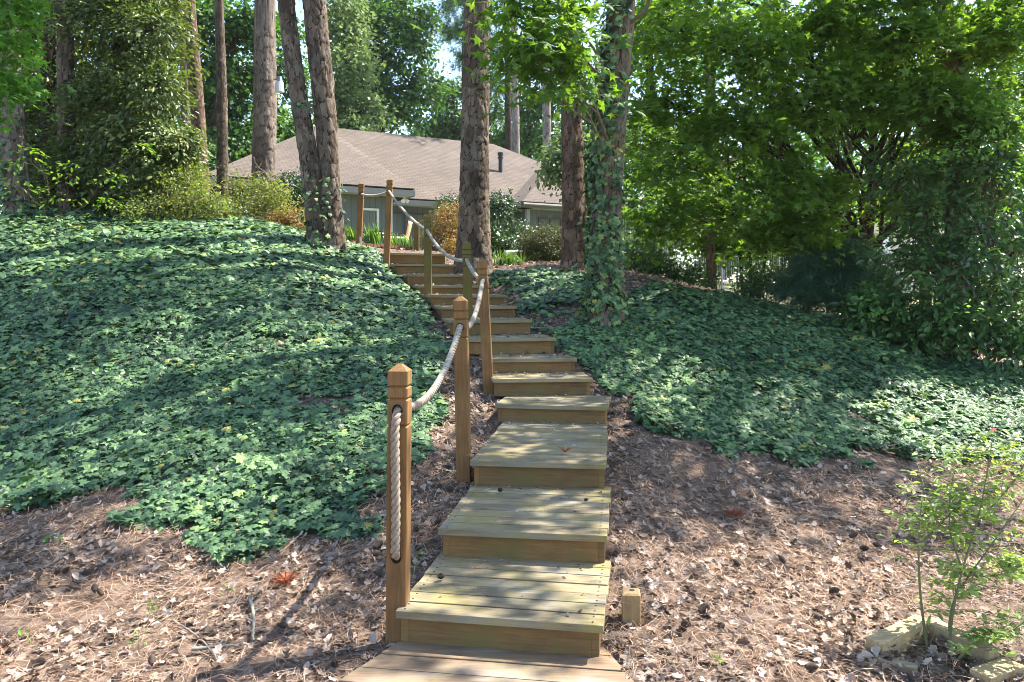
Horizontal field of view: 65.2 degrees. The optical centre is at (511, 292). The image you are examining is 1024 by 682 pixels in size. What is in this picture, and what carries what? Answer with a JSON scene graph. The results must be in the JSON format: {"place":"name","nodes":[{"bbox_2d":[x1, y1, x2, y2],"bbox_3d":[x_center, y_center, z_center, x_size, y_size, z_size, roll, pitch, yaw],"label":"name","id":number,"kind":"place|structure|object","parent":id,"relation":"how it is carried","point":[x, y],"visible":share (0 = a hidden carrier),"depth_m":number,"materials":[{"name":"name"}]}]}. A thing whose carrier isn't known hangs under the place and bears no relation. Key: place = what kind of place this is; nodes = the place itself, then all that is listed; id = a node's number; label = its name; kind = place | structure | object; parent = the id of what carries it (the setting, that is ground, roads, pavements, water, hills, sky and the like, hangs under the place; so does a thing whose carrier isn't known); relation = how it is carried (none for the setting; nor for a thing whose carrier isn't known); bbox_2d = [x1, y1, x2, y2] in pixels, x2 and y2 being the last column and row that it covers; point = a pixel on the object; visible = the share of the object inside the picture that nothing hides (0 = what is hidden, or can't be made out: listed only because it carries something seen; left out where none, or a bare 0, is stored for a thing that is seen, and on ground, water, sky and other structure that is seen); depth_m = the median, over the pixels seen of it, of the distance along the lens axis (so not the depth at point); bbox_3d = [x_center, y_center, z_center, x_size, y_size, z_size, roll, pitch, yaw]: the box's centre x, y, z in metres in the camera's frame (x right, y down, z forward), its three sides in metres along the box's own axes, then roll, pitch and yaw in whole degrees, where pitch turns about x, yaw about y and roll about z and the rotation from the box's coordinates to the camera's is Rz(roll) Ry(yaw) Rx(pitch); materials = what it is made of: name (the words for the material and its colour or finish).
{"place":"outdoors","nodes":[
{"label":"outdoors","id":0,"kind":"place"},
{"bbox_2d":[0,218,1023,681],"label":"ground","id":1,"kind":"structure","parent":0,"point":[716,464],"depth_m":4.71,"materials":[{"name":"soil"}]},
{"bbox_2d":[0,0,38,217],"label":"pine tree","id":2,"kind":"object","parent":1,"relation":"on","point":[13,201],"visible":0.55,"depth_m":13.84,"materials":[{"name":"grey plant"}]},
{"bbox_2d":[0,0,76,133],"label":"maple sapling","id":3,"kind":"object","parent":1,"relation":"on","point":[11,18],"visible":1,"depth_m":11.48,"materials":[{"name":"green plant"}]},
{"bbox_2d":[0,545,87,547],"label":"fallen stick","id":4,"kind":"object","parent":1,"relation":"on","point":[43,545],"visible":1,"depth_m":5.22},
{"bbox_2d":[55,0,77,210],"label":"pine tree","id":5,"kind":"object","parent":1,"relation":"on","point":[65,54],"visible":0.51,"depth_m":15.17,"materials":[{"name":"brown plant"}]},
{"bbox_2d":[0,1,134,214],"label":"evergreen tree","id":6,"kind":"object","parent":1,"relation":"on","point":[41,121],"visible":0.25,"depth_m":16.07,"materials":[{"name":"green plant"}]},
{"bbox_2d":[1,143,160,230],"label":"arching shrub","id":7,"kind":"object","parent":1,"relation":"on","point":[78,178],"visible":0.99,"depth_m":12.91,"materials":[{"name":"green plant"}]},
{"bbox_2d":[81,569,93,576],"bbox_3d":[-2.558,1.694,4.824,0.068,0.047,0.047,2,-22,0],"label":"pine cone","id":8,"kind":"object","parent":1,"relation":"on","point":[87,572],"visible":1,"depth_m":4.81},
{"bbox_2d":[28,0,218,217],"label":"evergreen tree","id":9,"kind":"object","parent":1,"relation":"on","point":[143,76],"visible":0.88,"depth_m":14.63,"materials":[{"name":"green plant"}]},
{"bbox_2d":[73,1,178,125],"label":"deciduous tree","id":10,"kind":"object","parent":1,"relation":"on","point":[124,42],"visible":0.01,"depth_m":29.08,"materials":[{"name":"green plant"}]},
{"bbox_2d":[148,654,155,665],"bbox_3d":[-1.647,1.681,3.661,0.036,0.036,0.053,-18,37,-18],"label":"pine cone","id":11,"kind":"object","parent":1,"relation":"on","point":[151,659],"visible":1,"depth_m":3.65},
{"bbox_2d":[106,159,242,220],"bbox_3d":[-5.744,-1.605,13.946,2.128,1.509,1.792,0,0,0],"label":"azalea bush","id":12,"kind":"object","parent":1,"relation":"on","point":[207,204],"visible":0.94,"depth_m":13.75,"materials":[{"name":"green plant"}]},
{"bbox_2d":[178,3,191,215],"bbox_3d":[-9.291,-10.455,21.721,5.627,18.441,5.347,0,0,-19],"label":"pine tree","id":13,"kind":"object","parent":1,"relation":"on","point":[186,105],"visible":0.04,"depth_m":21.40,"materials":[{"name":"brown plant"}]},
{"bbox_2d":[146,1,227,215],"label":"deciduous tree","id":14,"kind":"object","parent":1,"relation":"on","point":[173,80],"visible":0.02,"depth_m":32.87,"materials":[{"name":"green plant"}]},
{"bbox_2d":[172,619,217,659],"bbox_3d":[-1.533,1.686,3.934,0.072,0.031,0.602,0,0,-42],"label":"fallen stick","id":15,"kind":"object","parent":1,"relation":"on","point":[188,629],"visible":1,"depth_m":3.95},
{"bbox_2d":[182,0,209,216],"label":"pine tree","id":16,"kind":"object","parent":1,"relation":"on","point":[197,122],"visible":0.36,"depth_m":18.88,"materials":[{"name":"brown plant"}]},
{"bbox_2d":[191,637,247,650],"bbox_3d":[-1.396,1.689,3.840,0.257,0.032,0.077,0,0,-12],"label":"fallen stick","id":17,"kind":"object","parent":1,"relation":"on","point":[195,648],"visible":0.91,"depth_m":3.82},
{"bbox_2d":[214,0,228,215],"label":"pine tree","id":18,"kind":"object","parent":1,"relation":"on","point":[222,124],"visible":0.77,"depth_m":17.91,"materials":[{"name":"brown plant"}]},
{"bbox_2d":[0,208,453,568],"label":"ivy ground cover","id":19,"kind":"object","parent":1,"relation":"on","point":[51,452],"visible":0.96,"depth_m":8.21,"materials":[{"name":"green plant"}]},
{"bbox_2d":[166,0,312,215],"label":"deciduous tree","id":20,"kind":"object","parent":1,"relation":"on","point":[240,81],"visible":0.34,"depth_m":29.91,"materials":[{"name":"green plant"}]},
{"bbox_2d":[198,163,305,229],"bbox_3d":[-4.820,-1.716,15.264,2.354,1.636,1.599,0,0,24],"label":"azalea bush","id":21,"kind":"object","parent":1,"relation":"on","point":[266,198],"visible":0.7,"depth_m":15.37,"materials":[{"name":"green plant"}]},
{"bbox_2d":[245,595,263,641],"bbox_3d":[-1.329,1.676,4.119,0.090,0.042,0.548,0,0,-15],"label":"fallen stick","id":22,"kind":"object","parent":1,"relation":"on","point":[253,610],"visible":1,"depth_m":4.16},
{"bbox_2d":[250,0,276,218],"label":"pine tree","id":23,"kind":"object","parent":1,"relation":"on","point":[264,133],"visible":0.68,"depth_m":17.79,"materials":[{"name":"grey plant"}]},
{"bbox_2d":[274,76,283,92],"bbox_3d":[-5.182,-4.612,17.757,0.257,0.340,0.219,0,0,0],"label":"floodlight","id":24,"kind":"object","parent":23,"relation":"attached to","point":[279,85],"visible":1,"depth_m":17.69,"materials":[{"name":"white paint"}]},
{"bbox_2d":[233,158,294,219],"bbox_3d":[-5.007,-1.996,16.117,1.348,1.475,0.807,0,0,-18],"label":"bare shrub","id":25,"kind":"object","parent":1,"relation":"on","point":[264,193],"visible":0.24,"depth_m":16.09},
{"bbox_2d":[262,199,305,230],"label":"azalea bush","id":26,"kind":"object","parent":1,"relation":"on","point":[291,220],"visible":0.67,"depth_m":14.87,"materials":[{"name":"orange plant"}]},
{"bbox_2d":[268,570,300,586],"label":"needle tuft","id":27,"kind":"object","parent":1,"relation":"on","point":[286,579],"visible":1,"depth_m":4.54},
{"bbox_2d":[270,165,303,214],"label":"camellia bush","id":28,"kind":"object","parent":1,"relation":"on","point":[297,190],"visible":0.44,"depth_m":17.75,"materials":[{"name":"green plant"}]},
{"bbox_2d":[277,0,351,257],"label":"pine tree","id":29,"kind":"object","parent":1,"relation":"on","point":[320,189],"visible":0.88,"depth_m":12.92,"materials":[{"name":"brown plant"}]},
{"bbox_2d":[331,657,340,667],"bbox_3d":[-0.801,1.686,3.645,0.046,0.046,0.067,-13,-28,-40],"label":"pine cone","id":30,"kind":"object","parent":1,"relation":"on","point":[335,662],"visible":1,"depth_m":3.63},
{"bbox_2d":[345,226,355,241],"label":"iris clump","id":31,"kind":"object","parent":1,"relation":"on","point":[350,235],"visible":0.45,"depth_m":15.75,"materials":[{"name":"green plant"}]},
{"bbox_2d":[298,0,403,132],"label":"deciduous tree","id":32,"kind":"object","parent":1,"relation":"on","point":[356,111],"visible":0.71,"depth_m":36.78,"materials":[{"name":"green plant"}]},
{"bbox_2d":[356,182,364,245],"bbox_3d":[-2.775,-1.366,14.600,0.153,1.283,0.103,0,0,-3],"label":"rail post","id":33,"kind":"object","parent":1,"relation":"on","point":[359,226],"visible":0.92,"depth_m":14.55,"materials":[{"name":"brown wood"}]},
{"bbox_2d":[362,220,383,243],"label":"iris clump","id":34,"kind":"object","parent":1,"relation":"on","point":[373,237],"visible":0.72,"depth_m":15.55,"materials":[{"name":"green plant"}]},
{"bbox_2d":[373,540,382,548],"bbox_3d":[-0.813,1.536,4.872,0.046,0.046,0.068,13,28,31],"label":"pine cone","id":35,"kind":"object","parent":1,"relation":"on","point":[378,544],"visible":1,"depth_m":4.85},
{"bbox_2d":[312,0,460,137],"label":"deciduous tree","id":36,"kind":"object","parent":1,"relation":"on","point":[410,99],"visible":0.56,"depth_m":45.32,"materials":[{"name":"green plant"}]},
{"bbox_2d":[383,178,392,267],"bbox_3d":[-2.062,-1.106,13.300,0.165,1.579,0.103,0,0,-3],"label":"rail post","id":37,"kind":"object","parent":1,"relation":"on","point":[387,230],"visible":0.81,"depth_m":13.25,"materials":[{"name":"brown wood"}]},
{"bbox_2d":[362,243,413,249],"bbox_3d":[-2.420,-0.773,15.287,1.252,0.291,0.104,0,0,-41],"label":"brick edging","id":38,"kind":"object","parent":1,"relation":"on","point":[381,246],"visible":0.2,"depth_m":15.32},
{"bbox_2d":[382,219,412,245],"bbox_3d":[-3.085,-1.434,21.597,0.722,1.017,0.568,0,0,5],"label":"patio chair","id":39,"kind":"object","parent":1,"relation":"on","point":[407,233],"visible":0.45,"depth_m":21.53,"materials":[{"name":"beige wood"}]},
{"bbox_2d":[385,364,411,648],"bbox_3d":[-0.555,1.087,3.920,0.112,1.474,0.101,0,0,5],"label":"rail post","id":40,"kind":"object","parent":1,"relation":"on","point":[399,390],"visible":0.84,"depth_m":3.87,"materials":[{"name":"brown wood"}]},
{"bbox_2d":[360,190,484,560],"bbox_3d":[-1.096,-0.251,9.326,1.187,3.108,11.019,0,0,-12],"label":"rope","id":41,"kind":"object","parent":40,"relation":"attached to","point":[427,396],"visible":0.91,"depth_m":4.19,"materials":[{"name":"fabric"}]},
{"bbox_2d":[391,233,413,246],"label":"iris clump","id":42,"kind":"object","parent":1,"relation":"on","point":[397,242],"visible":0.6,"depth_m":15.96,"materials":[{"name":"green plant"}]},
{"bbox_2d":[414,223,418,250],"bbox_3d":[-1.862,-0.975,15.600,0.100,0.750,0.100,0,0,0],"label":"rail post","id":43,"kind":"object","parent":1,"relation":"on","point":[416,237],"visible":0.45,"depth_m":15.55,"materials":[{"name":"brown wood"}]},
{"bbox_2d":[209,126,642,270],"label":"house","id":44,"kind":"structure","parent":1,"relation":"on","point":[422,173],"depth_m":30.17,"materials":[{"name":"brown"}]},
{"bbox_2d":[363,208,378,234],"bbox_3d":[-4.601,-2.260,25.659,0.690,0.870,0.060,0,0,-29],"label":"window","id":45,"kind":"structure","parent":44,"relation":"in","point":[370,209],"depth_m":25.74,"materials":[{"name":"white paint"}]},
{"bbox_2d":[393,212,427,235],"bbox_3d":[-3.874,-1.885,28.954,1.770,2.020,0.060,0,0,-29],"label":"window","id":46,"kind":"structure","parent":44,"relation":"in","point":[410,213],"depth_m":28.93,"materials":[{"name":"grey metal"}]},
{"bbox_2d":[538,217,561,231],"bbox_3d":[1.464,-2.160,30.447,1.070,1.370,0.060,0,0,-29],"label":"window","id":47,"kind":"structure","parent":44,"relation":"in","point":[550,218],"depth_m":30.41,"materials":[{"name":"grey metal"}]},
{"bbox_2d":[424,215,431,301],"bbox_3d":[-1.176,-0.405,11.200,0.114,1.360,0.100,0,0,0],"label":"rail post","id":48,"kind":"object","parent":1,"relation":"on","point":[427,261],"visible":0.79,"depth_m":11.15,"materials":[{"name":"brown wood"}]},
{"bbox_2d":[410,198,458,254],"bbox_3d":[-1.357,-1.211,16.293,1.466,1.560,1.832,0,0,0],"label":"azalea bush","id":49,"kind":"object","parent":1,"relation":"on","point":[449,237],"visible":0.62,"depth_m":16.29,"materials":[{"name":"orange plant"}]},
{"bbox_2d":[431,188,459,233],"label":"camellia bush","id":50,"kind":"object","parent":1,"relation":"on","point":[444,199],"visible":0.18,"depth_m":18.84,"materials":[{"name":"green plant"}]},
{"bbox_2d":[405,76,511,140],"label":"deciduous tree","id":51,"kind":"object","parent":1,"relation":"on","point":[447,126],"visible":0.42,"depth_m":57.07,"materials":[{"name":"green plant"}]},
{"bbox_2d":[453,296,471,484],"bbox_3d":[-0.359,0.759,5.800,0.128,1.459,0.102,0,0,4],"label":"rail post","id":52,"kind":"object","parent":1,"relation":"on","point":[462,402],"visible":0.84,"depth_m":5.75,"materials":[{"name":"brown wood"}]},
{"bbox_2d":[462,241,472,335],"bbox_3d":[-0.511,0.085,9.300,0.134,1.367,0.100,0,0,0],"label":"rail post","id":53,"kind":"object","parent":1,"relation":"on","point":[467,275],"visible":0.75,"depth_m":9.25,"materials":[{"name":"brown wood"}]},
{"bbox_2d":[453,0,492,280],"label":"pine tree","id":54,"kind":"object","parent":1,"relation":"on","point":[474,220],"visible":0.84,"depth_m":13.09,"materials":[{"name":"brown plant"}]},
{"bbox_2d":[427,0,522,115],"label":"pine tree","id":55,"kind":"object","parent":1,"relation":"on","point":[449,31],"visible":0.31,"depth_m":51.59,"materials":[{"name":"green plant"}]},
{"bbox_2d":[477,259,493,394],"bbox_3d":[-0.262,0.403,8.000,0.173,1.475,0.104,0,0,3],"label":"rail post","id":56,"kind":"object","parent":1,"relation":"on","point":[485,332],"visible":0.78,"depth_m":7.95,"materials":[{"name":"brown wood"}]},
{"bbox_2d":[338,641,633,681],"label":"boardwalk","id":57,"kind":"structure","parent":1,"relation":"on","point":[400,661],"depth_m":3.61,"materials":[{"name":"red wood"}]},
{"bbox_2d":[381,253,610,656],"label":"wooden staircase","id":58,"kind":"structure","parent":1,"relation":"on","point":[495,609],"depth_m":4.78,"materials":[{"name":"brown wood"}]},
{"bbox_2d":[390,252,628,615],"bbox_3d":[-0.493,0.414,9.575,2.108,2.241,11.756,0,0,-12],"label":"tread debris","id":59,"kind":"object","parent":58,"relation":"on","point":[510,355],"visible":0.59,"depth_m":8.10,"materials":[{"name":"brown plant"}]},
{"bbox_2d":[489,188,521,258],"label":"camellia bush","id":60,"kind":"object","parent":1,"relation":"on","point":[501,204],"visible":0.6,"depth_m":17.20,"materials":[{"name":"green plant"}]},
{"bbox_2d":[504,2,511,150],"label":"pine tree","id":61,"kind":"object","parent":1,"relation":"on","point":[508,136],"visible":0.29,"depth_m":45.85,"materials":[{"name":"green plant"}]},
{"bbox_2d":[0,231,1023,681],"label":"pine straw","id":62,"kind":"object","parent":1,"relation":"on","point":[352,659],"visible":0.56,"depth_m":4.62,"materials":[{"name":"plant"}]},
{"bbox_2d":[811,612,822,620],"bbox_3d":[1.549,1.650,4.071,0.044,0.044,0.064,20,-13,-24],"label":"pine cone","id":63,"kind":"object","parent":62,"relation":"on","point":[818,616],"visible":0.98,"depth_m":4.05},
{"bbox_2d":[0,101,1023,284],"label":"wood","id":64,"kind":"object","parent":1,"relation":"on","point":[729,262],"depth_m":72.10,"materials":[{"name":"green plant"}]},
{"bbox_2d":[492,247,532,265],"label":"grass tuft","id":65,"kind":"object","parent":1,"relation":"on","point":[505,260],"visible":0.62,"depth_m":13.97,"materials":[{"name":"green plant"}]},
{"bbox_2d":[511,0,519,153],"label":"pine tree","id":66,"kind":"object","parent":1,"relation":"on","point":[515,133],"visible":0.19,"depth_m":42.84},
{"bbox_2d":[496,218,536,256],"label":"camellia bush","id":67,"kind":"object","parent":1,"relation":"on","point":[513,226],"visible":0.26,"depth_m":17.27,"materials":[{"name":"green plant"}]},
{"bbox_2d":[410,0,649,328],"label":"ivy clad tree","id":68,"kind":"object","parent":1,"relation":"on","point":[604,301],"visible":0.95,"depth_m":9.20,"materials":[{"name":"green plant"}]},
{"bbox_2d":[513,219,561,263],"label":"clipped bush","id":69,"kind":"object","parent":1,"relation":"on","point":[544,246],"visible":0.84,"depth_m":14.77,"materials":[{"name":"green plant"}]},
{"bbox_2d":[488,263,587,317],"bbox_3d":[0.475,-0.056,11.806,1.731,0.839,2.617,0,0,0],"label":"ivy ground cover","id":70,"kind":"object","parent":1,"relation":"on","point":[537,297],"visible":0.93,"depth_m":11.95,"materials":[{"name":"green plant"}]},
{"bbox_2d":[489,45,593,160],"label":"deciduous tree","id":71,"kind":"object","parent":1,"relation":"on","point":[529,141],"visible":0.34,"depth_m":53.57,"materials":[{"name":"green plant"}]},
{"bbox_2d":[541,1,550,159],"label":"pine tree","id":72,"kind":"object","parent":1,"relation":"on","point":[546,120],"visible":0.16,"depth_m":39.84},
{"bbox_2d":[558,0,585,270],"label":"pine tree","id":73,"kind":"object","parent":1,"relation":"on","point":[573,207],"visible":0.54,"depth_m":13.14,"materials":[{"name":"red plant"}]},
{"bbox_2d":[529,94,627,256],"bbox_3d":[2.154,-3.660,26.227,4.067,6.480,3.303,0,0,-40],"label":"deciduous tree","id":74,"kind":"object","parent":1,"relation":"on","point":[551,168],"visible":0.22,"depth_m":25.60,"materials":[{"name":"green plant"}]},
{"bbox_2d":[622,588,640,626],"bbox_3d":[0.602,1.636,4.044,0.092,0.256,0.092,0,0,6],"label":"post stub","id":75,"kind":"object","parent":1,"relation":"on","point":[631,611],"visible":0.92,"depth_m":4.00,"materials":[{"name":"wood"}]},
{"bbox_2d":[586,0,702,270],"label":"deciduous tree","id":76,"kind":"object","parent":1,"relation":"on","point":[631,194],"visible":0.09,"depth_m":23.48,"materials":[{"name":"green plant"}]},
{"bbox_2d":[621,227,679,278],"bbox_3d":[2.366,-0.674,14.553,1.432,1.143,1.194,0,0,42],"label":"dark bush","id":77,"kind":"object","parent":1,"relation":"on","point":[632,252],"visible":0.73,"depth_m":14.30,"materials":[{"name":"green plant"}]},
{"bbox_2d":[663,255,724,289],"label":"dark bush","id":78,"kind":"object","parent":1,"relation":"on","point":[690,277],"visible":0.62,"depth_m":13.95,"materials":[{"name":"green plant"}]},
{"bbox_2d":[698,603,708,613],"bbox_3d":[0.974,1.602,4.060,0.068,0.046,0.046,-28,12,-31],"label":"pine cone","id":79,"kind":"object","parent":1,"relation":"on","point":[702,608],"visible":1,"depth_m":4.04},
{"bbox_2d":[621,0,788,289],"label":"tree","id":80,"kind":"object","parent":1,"relation":"on","point":[710,255],"visible":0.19,"depth_m":14.18,"materials":[{"name":"green plant"}]},
{"bbox_2d":[665,0,768,274],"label":"deciduous tree","id":81,"kind":"object","parent":1,"relation":"on","point":[718,71],"visible":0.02,"depth_m":26.79,"materials":[{"name":"green plant"}]},
{"bbox_2d":[684,106,782,298],"bbox_3d":[4.206,-1.445,14.507,1.918,3.735,1.999,0,0,27],"label":"tree","id":82,"kind":"object","parent":1,"relation":"on","point":[731,250],"visible":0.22,"depth_m":14.17,"materials":[{"name":"green plant"}]},
{"bbox_2d":[722,506,748,517],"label":"needle tuft","id":83,"kind":"object","parent":1,"relation":"on","point":[738,513],"visible":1,"depth_m":5.52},
{"bbox_2d":[729,255,788,300],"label":"dark bush","id":84,"kind":"object","parent":1,"relation":"on","point":[761,279],"visible":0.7,"depth_m":13.21,"materials":[{"name":"green plant"}]},
{"bbox_2d":[623,219,896,318],"bbox_3d":[5.100,-0.290,17.135,5.924,2.834,0.059,0,0,9],"label":"fence","id":85,"kind":"object","parent":1,"relation":"on","point":[722,272],"visible":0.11,"depth_m":17.21,"materials":[{"name":"metal"}]},
{"bbox_2d":[530,279,1023,468],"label":"ivy ground cover","id":86,"kind":"object","parent":1,"relation":"on","point":[903,402],"visible":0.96,"depth_m":8.71,"materials":[{"name":"green plant"}]},
{"bbox_2d":[731,0,844,301],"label":"deciduous tree","id":87,"kind":"object","parent":1,"relation":"on","point":[774,257],"visible":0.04,"depth_m":24.61,"materials":[{"name":"green plant"}]},
{"bbox_2d":[585,0,1023,308],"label":"sweetgum tree","id":88,"kind":"object","parent":1,"relation":"on","point":[897,85],"visible":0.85,"depth_m":10.94,"materials":[{"name":"green plant"}]},
{"bbox_2d":[805,662,817,670],"bbox_3d":[1.330,1.661,3.547,0.056,0.038,0.038,1,2,1],"label":"pine cone","id":89,"kind":"object","parent":1,"relation":"on","point":[809,666],"visible":1,"depth_m":3.54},
{"bbox_2d":[829,587,839,594],"bbox_3d":[1.747,1.616,4.334,0.042,0.042,0.061,-9,-22,-48],"label":"pine cone","id":90,"kind":"object","parent":1,"relation":"on","point":[832,590],"visible":0.99,"depth_m":4.33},
{"bbox_2d":[746,230,924,319],"bbox_3d":[4.984,-0.132,12.242,2.473,1.806,2.307,0,0,-34],"label":"juniper bush","id":91,"kind":"object","parent":1,"relation":"on","point":[803,290],"visible":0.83,"depth_m":11.97,"materials":[{"name":"plant"}]},
{"bbox_2d":[792,0,912,242],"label":"deciduous tree","id":92,"kind":"object","parent":1,"relation":"on","point":[848,141],"visible":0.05,"depth_m":29.83,"materials":[{"name":"green plant"}]},
{"bbox_2d":[815,270,979,374],"bbox_3d":[5.021,0.555,10.539,1.760,1.681,2.175,0,0,0],"label":"laurel bush","id":93,"kind":"object","parent":1,"relation":"on","point":[865,308],"visible":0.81,"depth_m":10.41,"materials":[{"name":"green plant"}]},
{"bbox_2d":[877,655,917,673],"bbox_3d":[1.737,1.683,3.607,0.164,0.048,0.050,0,0,26],"label":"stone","id":94,"kind":"object","parent":1,"relation":"on","point":[908,667],"visible":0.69,"depth_m":3.58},
{"bbox_2d":[866,614,931,658],"bbox_3d":[1.851,1.647,3.819,0.407,0.112,0.085,0,0,-32],"label":"stone","id":95,"kind":"object","parent":1,"relation":"on","point":[899,634],"visible":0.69,"depth_m":3.78,"materials":[{"name":"stone"}]},
{"bbox_2d":[857,211,943,297],"bbox_3d":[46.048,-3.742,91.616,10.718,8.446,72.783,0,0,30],"label":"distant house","id":96,"kind":"structure","parent":1,"relation":"on","point":[887,240],"depth_m":62.44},
{"bbox_2d":[883,237,891,253],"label":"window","id":97,"kind":"structure","parent":96,"relation":"in","point":[885,240],"depth_m":61.93,"materials":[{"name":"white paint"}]},
{"bbox_2d":[826,70,1023,376],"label":"laurel bush","id":98,"kind":"object","parent":1,"relation":"on","point":[1006,340],"visible":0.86,"depth_m":10.34,"materials":[{"name":"green plant"}]},
{"bbox_2d":[861,5,1000,324],"bbox_3d":[12.133,-5.010,23.349,4.067,12.602,5.484,0,0,35],"label":"deciduous tree","id":99,"kind":"object","parent":1,"relation":"on","point":[918,276],"visible":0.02,"depth_m":22.71,"materials":[{"name":"green plant"}]},
{"bbox_2d":[897,0,974,352],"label":"sweetgum tree","id":100,"kind":"object","parent":1,"relation":"on","point":[951,64],"visible":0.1,"depth_m":11.09,"materials":[{"name":"brown plant"}]},
{"bbox_2d":[877,427,1023,663],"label":"sapling","id":101,"kind":"object","parent":1,"relation":"on","point":[1009,568],"visible":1,"depth_m":3.78,"materials":[{"name":"green plant"}]},
{"bbox_2d":[929,617,999,664],"bbox_3d":[2.110,1.650,3.772,0.080,0.106,0.343,0,0,-25],"label":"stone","id":102,"kind":"object","parent":1,"relation":"on","point":[983,651],"visible":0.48,"depth_m":3.72,"materials":[{"name":"stone"}]},
{"bbox_2d":[942,4,1023,324],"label":"deciduous tree","id":103,"kind":"object","parent":1,"relation":"on","point":[1020,197],"visible":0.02,"depth_m":20.01,"materials":[{"name":"green plant"}]},
{"bbox_2d":[970,657,1023,681],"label":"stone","id":104,"kind":"object","parent":1,"relation":"on","point":[999,669],"visible":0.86,"depth_m":3.50,"materials":[{"name":"stone"}]},
{"bbox_2d":[0,0,1023,286],"label":"sky","id":105,"kind":"structure","parent":0,"point":[299,5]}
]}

